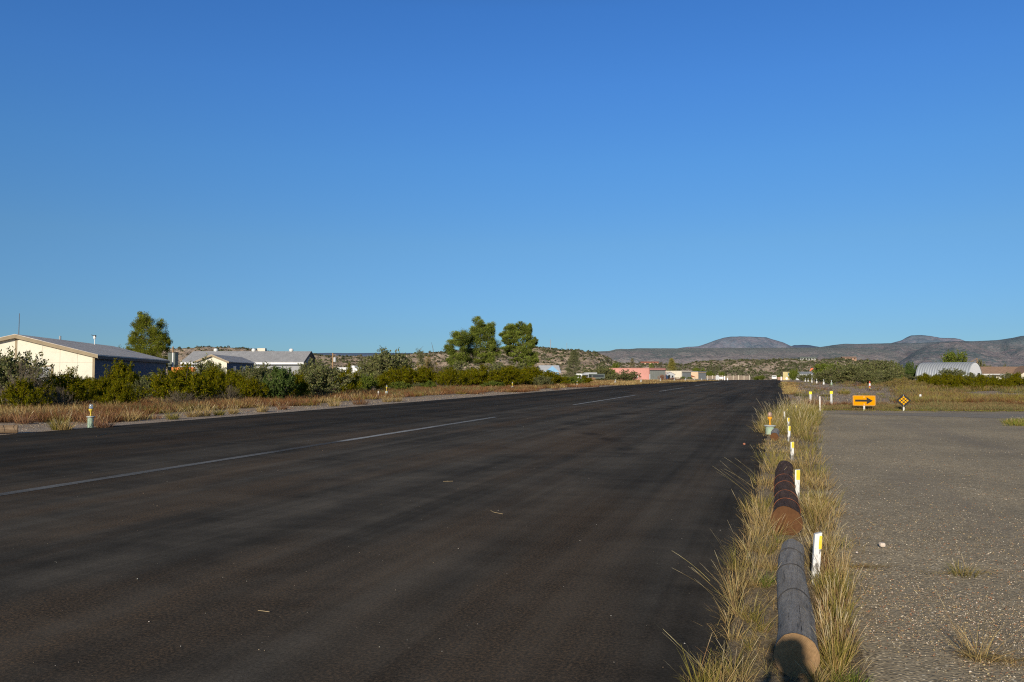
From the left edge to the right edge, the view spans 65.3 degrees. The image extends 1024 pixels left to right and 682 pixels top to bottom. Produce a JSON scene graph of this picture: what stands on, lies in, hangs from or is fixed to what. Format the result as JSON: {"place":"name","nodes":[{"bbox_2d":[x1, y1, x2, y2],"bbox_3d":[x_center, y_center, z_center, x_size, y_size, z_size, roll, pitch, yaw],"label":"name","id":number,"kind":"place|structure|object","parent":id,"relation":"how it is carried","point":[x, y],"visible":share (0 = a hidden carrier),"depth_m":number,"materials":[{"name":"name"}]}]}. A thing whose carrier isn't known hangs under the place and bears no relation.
{"place":"outdoors","nodes":[
{"label":"outdoors","id":0,"kind":"place"},
{"bbox_2d":[45,385,78,407],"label":"bare shrub","id":1,"kind":"object","parent":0,"point":[61,400],"visible":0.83,"depth_m":34.40,"materials":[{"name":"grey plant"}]},
{"bbox_2d":[86,404,94,427],"bbox_3d":[-12.776,2.284,24.224,0.241,0.760,0.241,-1,-2,18],"label":"runway light","id":2,"kind":"object","parent":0,"point":[90,423],"visible":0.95,"depth_m":24.17,"materials":[{"name":"green paint"}]},
{"bbox_2d":[150,390,208,404],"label":"bare shrub","id":3,"kind":"object","parent":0,"point":[178,397],"visible":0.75,"depth_m":37.79,"materials":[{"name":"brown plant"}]},
{"bbox_2d":[214,385,245,399],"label":"bare shrub","id":4,"kind":"object","parent":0,"point":[229,393],"visible":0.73,"depth_m":41.88,"materials":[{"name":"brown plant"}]},
{"bbox_2d":[159,346,372,374],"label":"scrub hill","id":5,"kind":"structure","parent":0,"point":[191,350],"depth_m":459.91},
{"bbox_2d":[0,385,618,434],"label":"shoulder","id":6,"kind":"object","parent":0,"point":[42,429],"visible":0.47,"depth_m":33.54},
{"bbox_2d":[0,424,17,433],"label":"tan log","id":7,"kind":"object","parent":6,"relation":"on","point":[8,428],"visible":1,"depth_m":21.75,"materials":[{"name":"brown wood"}]},
{"bbox_2d":[317,353,412,355],"bbox_3d":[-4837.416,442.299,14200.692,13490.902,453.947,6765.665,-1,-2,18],"label":"ridge","id":8,"kind":"structure","parent":0,"point":[356,354],"depth_m":13877.25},
{"bbox_2d":[0,380,790,681],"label":"runway","id":9,"kind":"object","parent":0,"point":[571,564],"visible":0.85,"depth_m":7.86,"materials":[{"name":"black asphalt"}]},
{"bbox_2d":[0,380,745,495],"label":"runway marking","id":10,"kind":"object","parent":9,"relation":"on","point":[69,483],"visible":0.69,"depth_m":14.66,"materials":[{"name":"white paint"}]},
{"bbox_2d":[356,348,622,376],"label":"rocky hill","id":11,"kind":"structure","parent":0,"point":[588,360],"depth_m":403.11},
{"bbox_2d":[0,379,1023,429],"bbox_3d":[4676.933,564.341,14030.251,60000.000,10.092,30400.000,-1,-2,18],"label":"ground","id":12,"kind":"structure","parent":0,"point":[838,397],"depth_m":52.14,"materials":[{"name":"brown soil"}]},
{"bbox_2d":[0,377,52,408],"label":"creosote bush","id":13,"kind":"object","parent":12,"relation":"on","point":[24,393],"visible":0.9,"depth_m":32.70,"materials":[{"name":"green plant"}]},
{"bbox_2d":[0,359,55,403],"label":"bare shrub","id":14,"kind":"object","parent":12,"relation":"on","point":[21,375],"visible":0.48,"depth_m":33.80,"materials":[{"name":"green plant"}]},
{"bbox_2d":[0,346,55,406],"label":"mesquite shrub","id":15,"kind":"object","parent":12,"relation":"on","point":[7,361],"visible":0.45,"depth_m":35.70,"materials":[{"name":"green plant"}]},
{"bbox_2d":[37,382,60,404],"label":"creosote bush","id":16,"kind":"object","parent":12,"relation":"on","point":[47,389],"visible":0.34,"depth_m":35.84,"materials":[{"name":"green plant"}]},
{"bbox_2d":[47,365,99,404],"bbox_3d":[-20.807,2.148,37.490,2.586,2.072,2.693,1,-3,-29],"label":"creosote bush","id":17,"kind":"object","parent":12,"relation":"on","point":[70,382],"visible":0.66,"depth_m":37.15,"materials":[{"name":"green plant"}]},
{"bbox_2d":[0,334,175,379],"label":"workshop building","id":18,"kind":"structure","parent":12,"relation":"on","point":[90,359],"depth_m":60.84,"materials":[{"name":"beige metal"}]},
{"bbox_2d":[83,375,116,401],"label":"creosote bush","id":19,"kind":"object","parent":12,"relation":"on","point":[103,384],"visible":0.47,"depth_m":41.69,"materials":[{"name":"green plant"}]},
{"bbox_2d":[93,379,141,404],"bbox_3d":[-17.889,2.427,36.449,2.055,1.423,1.627,0,-2,-7],"label":"creosote bush","id":20,"kind":"object","parent":12,"relation":"on","point":[121,392],"visible":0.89,"depth_m":36.15,"materials":[{"name":"green plant"}]},
{"bbox_2d":[98,358,147,387],"bbox_3d":[-23.306,2.293,47.808,3.179,2.586,3.180,0,-2,5],"label":"creosote bush","id":21,"kind":"object","parent":12,"relation":"on","point":[121,371],"visible":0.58,"depth_m":47.66,"materials":[{"name":"green plant"}]},
{"bbox_2d":[124,376,153,400],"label":"mesquite shrub","id":22,"kind":"object","parent":12,"relation":"on","point":[142,381],"visible":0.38,"depth_m":43.80,"materials":[{"name":"green plant"}]},
{"bbox_2d":[125,311,172,370],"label":"pine tree","id":23,"kind":"object","parent":12,"relation":"on","point":[141,341],"visible":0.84,"depth_m":119.99,"materials":[{"name":"green plant"}]},
{"bbox_2d":[168,352,178,370],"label":"storage tank","id":24,"kind":"structure","parent":12,"relation":"on","point":[175,358],"depth_m":92.06,"materials":[{"name":"grey metal"}]},
{"bbox_2d":[137,361,220,401],"bbox_3d":[-16.959,2.150,41.017,3.831,2.354,3.990,0,-2,3],"label":"creosote bush","id":25,"kind":"object","parent":12,"relation":"on","point":[181,381],"visible":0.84,"depth_m":40.36,"materials":[{"name":"green plant"}]},
{"bbox_2d":[190,353,221,374],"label":"mesquite shrub","id":26,"kind":"object","parent":12,"relation":"on","point":[199,367],"visible":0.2,"depth_m":59.54,"materials":[{"name":"green plant"}]},
{"bbox_2d":[203,364,233,397],"bbox_3d":[-17.182,2.385,45.986,2.246,2.253,2.427,2,-3,-44],"label":"creosote bush","id":27,"kind":"object","parent":12,"relation":"on","point":[217,379],"visible":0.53,"depth_m":45.73,"materials":[{"name":"green plant"}]},
{"bbox_2d":[196,354,255,371],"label":"cream cabin","id":28,"kind":"object","parent":12,"relation":"on","point":[233,362],"visible":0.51,"depth_m":90.68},
{"bbox_2d":[222,372,248,396],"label":"creosote bush","id":29,"kind":"object","parent":12,"relation":"on","point":[234,379],"visible":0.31,"depth_m":49.63,"materials":[{"name":"green plant"}]},
{"bbox_2d":[180,348,316,373],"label":"long house","id":30,"kind":"structure","parent":12,"relation":"on","point":[291,358],"depth_m":111.86,"materials":[{"name":"grey metal"}]},
{"bbox_2d":[233,376,271,398],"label":"creosote bush","id":31,"kind":"object","parent":12,"relation":"on","point":[252,388],"visible":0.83,"depth_m":43.72,"materials":[{"name":"green plant"}]},
{"bbox_2d":[237,363,272,383],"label":"mesquite shrub","id":32,"kind":"object","parent":12,"relation":"on","point":[258,373],"visible":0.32,"depth_m":55.64,"materials":[{"name":"green plant"}]},
{"bbox_2d":[261,365,300,399],"bbox_3d":[-13.182,2.405,44.838,2.198,2.126,2.030,-1,-2,18],"label":"juniper shrub","id":33,"kind":"object","parent":12,"relation":"on","point":[277,385],"visible":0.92,"depth_m":44.59,"materials":[{"name":"green plant"}]},
{"bbox_2d":[288,371,311,396],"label":"creosote bush","id":34,"kind":"object","parent":12,"relation":"on","point":[302,388],"visible":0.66,"depth_m":47.77,"materials":[{"name":"green plant"}]},
{"bbox_2d":[295,357,325,373],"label":"mesquite shrub","id":35,"kind":"object","parent":12,"relation":"on","point":[309,364],"visible":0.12,"depth_m":69.50,"materials":[{"name":"green plant"}]},
{"bbox_2d":[296,359,355,395],"bbox_3d":[-12.273,2.455,52.010,4.214,2.600,4.195,0,-2,3],"label":"mesquite shrub","id":36,"kind":"object","parent":12,"relation":"on","point":[320,379],"visible":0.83,"depth_m":51.56,"materials":[{"name":"green plant"}]},
{"bbox_2d":[334,361,361,392],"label":"creosote bush","id":37,"kind":"object","parent":12,"relation":"on","point":[349,370],"visible":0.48,"depth_m":59.80,"materials":[{"name":"green plant"}]},
{"bbox_2d":[0,379,718,429],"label":"dry brush","id":38,"kind":"object","parent":12,"relation":"on","point":[111,413],"visible":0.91,"depth_m":36.84,"materials":[{"name":"plant"}]},
{"bbox_2d":[354,357,376,378],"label":"mesquite shrub","id":39,"kind":"object","parent":12,"relation":"on","point":[364,368],"visible":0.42,"depth_m":94.27,"materials":[{"name":"green plant"}]},
{"bbox_2d":[356,373,379,390],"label":"green shrub","id":40,"kind":"object","parent":12,"relation":"on","point":[368,383],"visible":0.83,"depth_m":65.56,"materials":[{"name":"green plant"}]},
{"bbox_2d":[374,374,391,389],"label":"creosote bush","id":41,"kind":"object","parent":12,"relation":"on","point":[382,379],"visible":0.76,"depth_m":71.62,"materials":[{"name":"green plant"}]},
{"bbox_2d":[366,347,419,384],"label":"mesquite shrub","id":42,"kind":"object","parent":12,"relation":"on","point":[381,363],"visible":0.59,"depth_m":90.98,"materials":[{"name":"green plant"}]},
{"bbox_2d":[387,381,412,389],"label":"green shrub","id":43,"kind":"object","parent":12,"relation":"on","point":[397,385],"visible":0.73,"depth_m":69.61,"materials":[{"name":"green plant"}]},
{"bbox_2d":[376,365,427,384],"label":"creosote bush","id":44,"kind":"object","parent":12,"relation":"on","point":[409,375],"visible":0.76,"depth_m":87.13,"materials":[{"name":"green plant"}]},
{"bbox_2d":[417,365,438,384],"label":"creosote bush","id":45,"kind":"object","parent":12,"relation":"on","point":[425,371],"visible":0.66,"depth_m":91.61,"materials":[{"name":"green plant"}]},
{"bbox_2d":[434,367,472,386],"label":"creosote bush","id":46,"kind":"object","parent":12,"relation":"on","point":[450,377],"visible":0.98,"depth_m":85.46,"materials":[{"name":"green plant"}]},
{"bbox_2d":[18,381,891,430],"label":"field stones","id":47,"kind":"object","parent":12,"relation":"on","point":[429,398],"visible":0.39,"depth_m":44.53,"materials":[{"name":"grey stone"}]},
{"bbox_2d":[443,330,471,369],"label":"pine tree","id":48,"kind":"object","parent":12,"relation":"on","point":[460,339],"visible":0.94,"depth_m":111.32,"materials":[{"name":"green plant"}]},
{"bbox_2d":[443,360,478,373],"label":"mesquite shrub","id":49,"kind":"object","parent":12,"relation":"on","point":[457,367],"visible":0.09,"depth_m":99.47,"materials":[{"name":"green plant"}]},
{"bbox_2d":[457,316,501,368],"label":"pine tree","id":50,"kind":"object","parent":12,"relation":"on","point":[481,331],"visible":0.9,"depth_m":114.15,"materials":[{"name":"green plant"}]},
{"bbox_2d":[464,364,500,385],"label":"creosote bush","id":51,"kind":"object","parent":12,"relation":"on","point":[476,376],"visible":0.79,"depth_m":89.13,"materials":[{"name":"green plant"}]},
{"bbox_2d":[476,360,513,373],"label":"mesquite shrub","id":52,"kind":"object","parent":12,"relation":"on","point":[493,367],"visible":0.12,"depth_m":103.71,"materials":[{"name":"green plant"}]},
{"bbox_2d":[485,364,533,385],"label":"creosote bush","id":53,"kind":"object","parent":12,"relation":"on","point":[509,375],"visible":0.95,"depth_m":89.00,"materials":[{"name":"green plant"}]},
{"bbox_2d":[499,321,538,365],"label":"pine tree","id":54,"kind":"object","parent":12,"relation":"on","point":[510,335],"visible":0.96,"depth_m":110.96,"materials":[{"name":"green plant"}]},
{"bbox_2d":[518,364,546,384],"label":"creosote bush","id":55,"kind":"object","parent":12,"relation":"on","point":[532,372],"visible":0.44,"depth_m":93.13,"materials":[{"name":"green plant"}]},
{"bbox_2d":[163,346,905,379],"bbox_3d":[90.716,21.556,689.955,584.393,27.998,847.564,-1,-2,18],"label":"desert scrub","id":56,"kind":"object","parent":12,"relation":"on","point":[717,367],"visible":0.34,"depth_m":741.42,"materials":[{"name":"green plant"}]},
{"bbox_2d":[529,375,553,384],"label":"mesquite shrub","id":57,"kind":"object","parent":12,"relation":"on","point":[543,380],"visible":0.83,"depth_m":91.43,"materials":[{"name":"green plant"}]},
{"bbox_2d":[538,365,560,373],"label":"blue house","id":58,"kind":"structure","parent":12,"relation":"on","point":[555,368],"depth_m":251.81,"materials":[{"name":"grey"}]},
{"bbox_2d":[543,370,569,383],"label":"creosote bush","id":59,"kind":"object","parent":12,"relation":"on","point":[557,379],"visible":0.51,"depth_m":97.23,"materials":[{"name":"green plant"}]},
{"bbox_2d":[563,350,582,378],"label":"conifer tree","id":60,"kind":"object","parent":12,"relation":"on","point":[573,360],"visible":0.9,"depth_m":234.32,"materials":[{"name":"green plant"}]},
{"bbox_2d":[592,366,613,377],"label":"mesquite shrub","id":61,"kind":"object","parent":12,"relation":"on","point":[606,371],"visible":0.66,"depth_m":248.68,"materials":[{"name":"green plant"}]},
{"bbox_2d":[610,369,641,380],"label":"mesquite shrub","id":62,"kind":"object","parent":12,"relation":"on","point":[624,375],"visible":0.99,"depth_m":148.92,"materials":[{"name":"green plant"}]},
{"bbox_2d":[609,368,665,379],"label":"pink hangar","id":63,"kind":"structure","parent":12,"relation":"on","point":[651,373],"depth_m":303.08,"materials":[{"name":"paint"}]},
{"bbox_2d":[650,371,664,379],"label":"door","id":64,"kind":"structure","parent":63,"relation":"in","point":[657,374],"depth_m":303.10,"materials":[{"name":"white metal"}]},
{"bbox_2d":[666,371,690,379],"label":"cream hangar","id":65,"kind":"structure","parent":12,"relation":"on","point":[680,374],"depth_m":401.74,"materials":[{"name":"paint"}]},
{"bbox_2d":[691,371,706,378],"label":"peach hangar","id":66,"kind":"structure","parent":12,"relation":"on","point":[699,374],"depth_m":471.75,"materials":[{"name":"paint"}]},
{"bbox_2d":[706,375,749,379],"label":"board fence","id":67,"kind":"object","parent":12,"relation":"on","point":[738,377],"visible":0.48,"depth_m":492.05,"materials":[{"name":"beige paint"}]},
{"bbox_2d":[812,361,836,380],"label":"green shrub","id":68,"kind":"object","parent":12,"relation":"on","point":[818,368],"visible":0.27,"depth_m":149.23,"materials":[{"name":"green plant"}]},
{"bbox_2d":[820,363,858,382],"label":"mesquite shrub","id":69,"kind":"object","parent":12,"relation":"on","point":[838,373],"visible":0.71,"depth_m":125.49,"materials":[{"name":"green plant"}]},
{"bbox_2d":[838,363,878,383],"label":"mesquite shrub","id":70,"kind":"object","parent":12,"relation":"on","point":[853,369],"visible":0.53,"depth_m":123.21,"materials":[{"name":"green plant"}]},
{"bbox_2d":[853,395,875,409],"bbox_3d":[15.697,2.822,35.608,0.937,0.788,0.062,-1,-2,17],"label":"arrow sign","id":71,"kind":"object","parent":12,"relation":"on","point":[863,400],"visible":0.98,"depth_m":35.59,"materials":[{"name":"yellow metal"}]},
{"bbox_2d":[852,370,885,384],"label":"mesquite shrub","id":72,"kind":"object","parent":12,"relation":"on","point":[865,377],"visible":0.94,"depth_m":111.28,"materials":[{"name":"green plant"}]},
{"bbox_2d":[857,359,892,373],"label":"mesquite shrub","id":73,"kind":"object","parent":12,"relation":"on","point":[884,366],"visible":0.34,"depth_m":128.75,"materials":[{"name":"green plant"}]},
{"bbox_2d":[872,369,901,381],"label":"mesquite shrub","id":74,"kind":"object","parent":12,"relation":"on","point":[889,374],"visible":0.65,"depth_m":116.88,"materials":[{"name":"green plant"}]},
{"bbox_2d":[886,360,904,380],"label":"mesquite shrub","id":75,"kind":"object","parent":12,"relation":"on","point":[900,370],"visible":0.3,"depth_m":141.09,"materials":[{"name":"green plant"}]},
{"bbox_2d":[896,394,910,410],"bbox_3d":[17.268,2.770,35.219,0.572,0.861,0.066,-1,-2,20],"label":"diamond marker sign","id":76,"kind":"object","parent":12,"relation":"on","point":[903,400],"visible":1,"depth_m":35.20,"materials":[{"name":"yellow metal"}]},
{"bbox_2d":[904,361,916,379],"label":"juniper shrub","id":77,"kind":"object","parent":12,"relation":"on","point":[909,369],"visible":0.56,"depth_m":329.27,"materials":[{"name":"green plant"}]},
{"bbox_2d":[934,373,954,385],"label":"creosote bush","id":78,"kind":"object","parent":12,"relation":"on","point":[945,380],"visible":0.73,"depth_m":81.67,"materials":[{"name":"green plant"}]},
{"bbox_2d":[916,362,981,376],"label":"quonset hut","id":79,"kind":"object","parent":12,"relation":"on","point":[931,368],"visible":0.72,"depth_m":308.43,"materials":[{"name":"metal"}]},
{"bbox_2d":[936,367,965,377],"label":"mesquite shrub","id":80,"kind":"object","parent":12,"relation":"on","point":[954,372],"visible":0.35,"depth_m":148.79,"materials":[{"name":"green plant"}]},
{"bbox_2d":[940,349,967,361],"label":"green shrub","id":81,"kind":"object","parent":12,"relation":"on","point":[952,356],"visible":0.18,"depth_m":342.98,"materials":[{"name":"green plant"}]},
{"bbox_2d":[946,374,967,384],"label":"creosote bush","id":82,"kind":"object","parent":12,"relation":"on","point":[957,379],"visible":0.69,"depth_m":79.73,"materials":[{"name":"green plant"}]},
{"bbox_2d":[959,376,984,387],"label":"creosote bush","id":83,"kind":"object","parent":12,"relation":"on","point":[969,382],"visible":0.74,"depth_m":78.61,"materials":[{"name":"green plant"}]},
{"bbox_2d":[973,374,992,386],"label":"creosote bush","id":84,"kind":"object","parent":12,"relation":"on","point":[982,378],"visible":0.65,"depth_m":79.58,"materials":[{"name":"green plant"}]},
{"bbox_2d":[980,366,1023,379],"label":"brown roof house","id":85,"kind":"structure","parent":12,"relation":"on","point":[995,371],"depth_m":318.89,"materials":[{"name":"beige"}]},
{"bbox_2d":[992,377,1017,387],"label":"creosote bush","id":86,"kind":"object","parent":12,"relation":"on","point":[1006,382],"visible":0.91,"depth_m":77.59,"materials":[{"name":"green plant"}]},
{"bbox_2d":[0,0,1023,352],"label":"sky","id":87,"kind":"structure","parent":0,"point":[316,176],"materials":[{"name":"blue"}]},
{"bbox_2d":[622,363,701,370],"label":"trees","id":88,"kind":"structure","parent":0,"point":[687,369],"depth_m":730.58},
{"bbox_2d":[683,336,795,347],"bbox_3d":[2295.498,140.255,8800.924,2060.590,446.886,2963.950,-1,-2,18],"label":"dome mountain","id":89,"kind":"structure","parent":0,"point":[745,342],"depth_m":9208.70,"materials":[{"name":"grey stone"}]},
{"bbox_2d":[596,347,905,363],"bbox_3d":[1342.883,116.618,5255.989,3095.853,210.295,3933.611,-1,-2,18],"label":"mesa","id":90,"kind":"structure","parent":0,"point":[677,355],"depth_m":5415.52,"materials":[{"name":"grey stone"}]},
{"bbox_2d":[663,394,882,681],"bbox_3d":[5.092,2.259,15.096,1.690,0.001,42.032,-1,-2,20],"label":"verge","id":91,"kind":"structure","parent":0,"point":[765,492],"depth_m":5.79,"materials":[{"name":"plant"}]},
{"bbox_2d":[764,412,775,434],"bbox_3d":[6.935,2.230,21.478,0.306,0.650,0.306,-1,-2,18],"label":"runway light","id":92,"kind":"object","parent":91,"relation":"on","point":[769,428],"visible":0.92,"depth_m":21.40,"materials":[{"name":"green paint"}]},
{"bbox_2d":[770,460,802,534],"bbox_3d":[3.577,1.939,10.428,0.322,0.317,4.766,-1,-2,19],"label":"creosoted log","id":93,"kind":"object","parent":91,"relation":"on","point":[786,498],"visible":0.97,"depth_m":8.70,"materials":[{"name":"brown wood"}]},
{"bbox_2d":[773,539,819,677],"bbox_3d":[2.011,1.770,5.696,0.259,0.245,2.840,-1,-2,19],"label":"weathered log","id":94,"kind":"object","parent":91,"relation":"on","point":[796,632],"visible":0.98,"depth_m":4.75,"materials":[{"name":"grey wood"}]},
{"bbox_2d":[795,469,799,499],"bbox_3d":[3.632,1.895,10.165,0.071,0.520,0.053,-1,-2,21],"label":"marker stake","id":95,"kind":"object","parent":91,"relation":"on","point":[797,480],"visible":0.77,"depth_m":10.14,"materials":[{"name":"white paint"}]},
{"bbox_2d":[811,532,821,584],"bbox_3d":[2.398,1.759,6.300,0.158,0.486,0.073,2,-3,-43],"label":"marker stake","id":96,"kind":"object","parent":91,"relation":"on","point":[817,542],"visible":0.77,"depth_m":6.30,"materials":[{"name":"white paint"}]},
{"bbox_2d":[692,360,879,379],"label":"rocky slope","id":97,"kind":"structure","parent":0,"point":[765,368],"depth_m":928.39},
{"bbox_2d":[779,379,1023,411],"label":"field grass","id":98,"kind":"structure","parent":0,"point":[931,398],"depth_m":45.43,"materials":[{"name":"plant"}]},
{"bbox_2d":[810,411,1023,681],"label":"road","id":99,"kind":"structure","parent":0,"point":[907,434],"depth_m":8.54,"materials":[{"name":"grey gravel"}]},
{"bbox_2d":[917,554,998,578],"bbox_3d":[3.696,1.851,6.539,0.772,0.152,0.373,-1,-2,18],"label":"grass tuft","id":100,"kind":"object","parent":99,"relation":"on","point":[959,572],"visible":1,"depth_m":6.57,"materials":[{"name":"plant"}]},
{"bbox_2d":[929,594,1023,663],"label":"grass tuft","id":101,"kind":"object","parent":99,"relation":"on","point":[974,655],"visible":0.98,"depth_m":4.64,"materials":[{"name":"plant"}]},
{"bbox_2d":[968,649,1023,667],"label":"grass tuft","id":102,"kind":"object","parent":99,"relation":"on","point":[1010,662],"visible":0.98,"depth_m":4.57,"materials":[{"name":"plant"}]},
{"bbox_2d":[998,416,1023,425],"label":"grass patch","id":103,"kind":"object","parent":99,"relation":"on","point":[1010,422],"visible":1,"depth_m":25.90,"materials":[{"name":"plant"}]},
{"bbox_2d":[824,336,1023,356],"bbox_3d":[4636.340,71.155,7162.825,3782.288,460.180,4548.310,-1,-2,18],"label":"range","id":104,"kind":"structure","parent":0,"point":[1014,346],"depth_m":7821.63,"materials":[{"name":"grey stone"}]},
{"bbox_2d":[893,335,963,342],"bbox_3d":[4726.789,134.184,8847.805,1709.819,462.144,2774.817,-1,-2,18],"label":"butte","id":105,"kind":"object","parent":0,"point":[918,339],"visible":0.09,"depth_m":9388.74,"materials":[{"name":"grey stone"}]},
{"bbox_2d":[840,413,1023,417],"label":"asphalt lane","id":106,"kind":"structure","parent":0,"point":[987,415],"depth_m":31.76,"materials":[{"name":"grey asphalt"}]},
{"bbox_2d":[897,342,1023,367],"bbox_3d":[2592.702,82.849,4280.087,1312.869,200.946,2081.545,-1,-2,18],"label":"foothill","id":107,"kind":"structure","parent":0,"point":[931,353],"depth_m":4370.06,"materials":[{"name":"grey stone"}]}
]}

